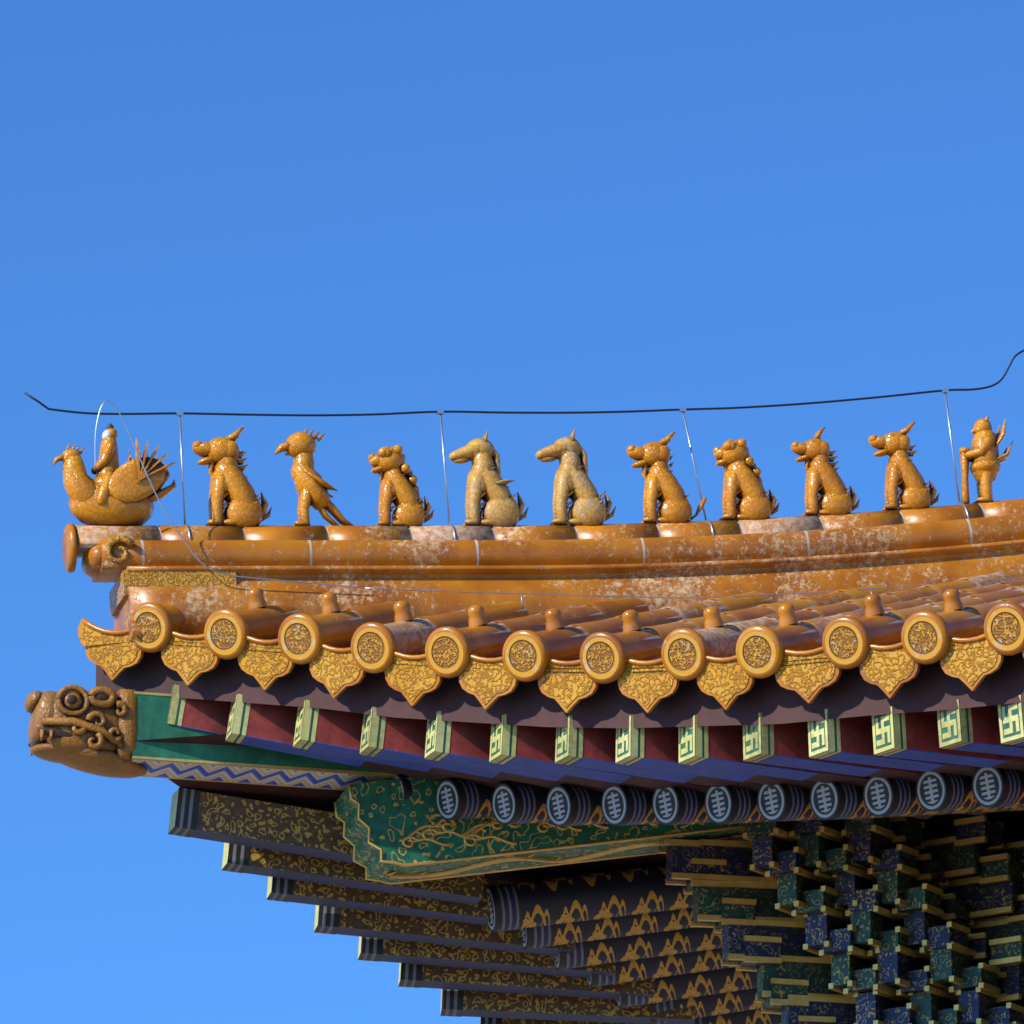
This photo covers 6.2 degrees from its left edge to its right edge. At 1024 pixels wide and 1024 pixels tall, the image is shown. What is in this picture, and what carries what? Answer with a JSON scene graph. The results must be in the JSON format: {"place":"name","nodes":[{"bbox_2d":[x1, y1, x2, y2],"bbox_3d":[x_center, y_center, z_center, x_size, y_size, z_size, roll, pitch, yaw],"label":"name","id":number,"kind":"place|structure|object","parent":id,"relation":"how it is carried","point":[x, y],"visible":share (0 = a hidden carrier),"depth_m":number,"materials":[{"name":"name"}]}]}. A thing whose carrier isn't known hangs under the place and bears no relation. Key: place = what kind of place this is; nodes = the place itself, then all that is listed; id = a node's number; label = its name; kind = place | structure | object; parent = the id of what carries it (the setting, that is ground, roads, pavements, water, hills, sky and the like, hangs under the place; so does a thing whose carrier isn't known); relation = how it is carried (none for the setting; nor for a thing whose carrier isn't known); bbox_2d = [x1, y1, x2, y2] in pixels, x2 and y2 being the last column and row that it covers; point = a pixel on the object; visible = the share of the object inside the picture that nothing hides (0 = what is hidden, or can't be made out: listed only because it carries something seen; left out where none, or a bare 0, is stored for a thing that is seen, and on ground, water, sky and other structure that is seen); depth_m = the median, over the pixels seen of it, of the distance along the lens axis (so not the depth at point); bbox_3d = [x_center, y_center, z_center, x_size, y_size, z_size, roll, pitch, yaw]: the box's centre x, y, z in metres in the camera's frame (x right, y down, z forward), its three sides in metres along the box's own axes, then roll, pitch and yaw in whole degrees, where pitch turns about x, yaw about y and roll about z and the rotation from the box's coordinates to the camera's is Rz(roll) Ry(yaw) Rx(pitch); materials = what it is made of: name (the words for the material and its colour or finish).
{"place":"outdoors","nodes":[
{"label":"outdoors","id":0,"kind":"place"},
{"bbox_2d":[0,0,1023,1023],"label":"sky","id":1,"kind":"structure","parent":0,"point":[207,206],"materials":[{"name":"blue"}]},
{"label":"ground","id":2,"kind":"structure","parent":0,"visible":0},
{"bbox_3d":[31.194,9.534,49.165,44.000,12.000,44.000,-10,-19,32],"label":"hall body","id":3,"kind":"object","parent":2,"relation":"on","visible":0},
{"bbox_2d":[658,815,1023,1023],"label":"bracket sets","id":4,"kind":"object","parent":3,"relation":"on","point":[889,920],"visible":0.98,"depth_m":44.44,"materials":[{"name":"green paint"}]},
{"bbox_2d":[136,734,1023,882],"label":"roof boarding","id":5,"kind":"object","parent":4,"relation":"on","point":[326,799],"visible":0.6,"depth_m":45.27,"materials":[{"name":"green wood"}]},
{"bbox_2d":[168,787,694,1023],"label":"stepped eave beams","id":6,"kind":"structure","parent":5,"relation":"on","point":[437,934],"depth_m":45.42,"materials":[{"name":"paint"}]},
{"bbox_2d":[78,572,1023,683],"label":"roof tiles","id":7,"kind":"object","parent":5,"relation":"on","point":[755,635],"visible":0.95,"depth_m":43.21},
{"bbox_2d":[62,498,1023,639],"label":"hip ridge","id":8,"kind":"structure","parent":7,"relation":"on","point":[138,565],"depth_m":44.78,"materials":[{"name":"ceramic"}]},
{"bbox_2d":[24,350,1023,608],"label":"lightning wire","id":9,"kind":"object","parent":8,"relation":"attached to","point":[682,410],"visible":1,"depth_m":44.93,"materials":[{"name":"black metal"}]},
{"bbox_2d":[449,429,615,527],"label":"roof figurines","id":10,"kind":"object","parent":8,"relation":"on","point":[486,483],"visible":1,"depth_m":45.00},
{"bbox_2d":[53,416,1012,527],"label":"roof figurines","id":11,"kind":"object","parent":8,"relation":"on","point":[112,493],"visible":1,"depth_m":44.89},
{"bbox_2d":[78,618,1023,712],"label":"drip tiles","id":12,"kind":"object","parent":7,"relation":"attached to","point":[726,682],"visible":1,"depth_m":42.89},
{"bbox_2d":[96,644,1023,727],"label":"eave fascia","id":13,"kind":"structure","parent":7,"relation":"attached to","point":[852,692],"depth_m":42.89,"materials":[{"name":"brown wood"}]},
{"bbox_2d":[131,691,993,884],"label":"corner beams","id":14,"kind":"structure","parent":5,"relation":"on","point":[391,836],"depth_m":44.33,"materials":[{"name":"green paint"}]},
{"bbox_2d":[24,684,147,778],"bbox_3d":[-2.009,1.047,44.259,0.592,0.400,0.390,3,-16,-12],"label":"dragon head ornament","id":15,"kind":"object","parent":14,"relation":"attached to","point":[92,731],"visible":1,"depth_m":44.12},
{"bbox_2d":[167,684,1023,822],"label":"flying rafters","id":16,"kind":"object","parent":5,"relation":"on","point":[859,751],"visible":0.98,"depth_m":43.00,"materials":[{"name":"red paint"}]},
{"bbox_2d":[866,705,997,716],"bbox_3d":[2.114,0.826,43.810,7.493,1.554,3.300,-10,-19,32],"label":"roof boarding","id":17,"kind":"object","parent":16,"relation":"on","point":[932,712],"visible":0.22,"depth_m":42.10,"materials":[{"name":"red wood"}]},
{"bbox_2d":[486,865,780,1023],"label":"painted beams","id":18,"kind":"structure","parent":5,"relation":"on","point":[634,924],"depth_m":45.54,"materials":[{"name":"black paint"}]},
{"bbox_2d":[389,767,1023,826],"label":"round rafters","id":19,"kind":"object","parent":5,"relation":"on","point":[989,789],"visible":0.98,"depth_m":43.35,"materials":[{"name":"black paint"}]}
]}

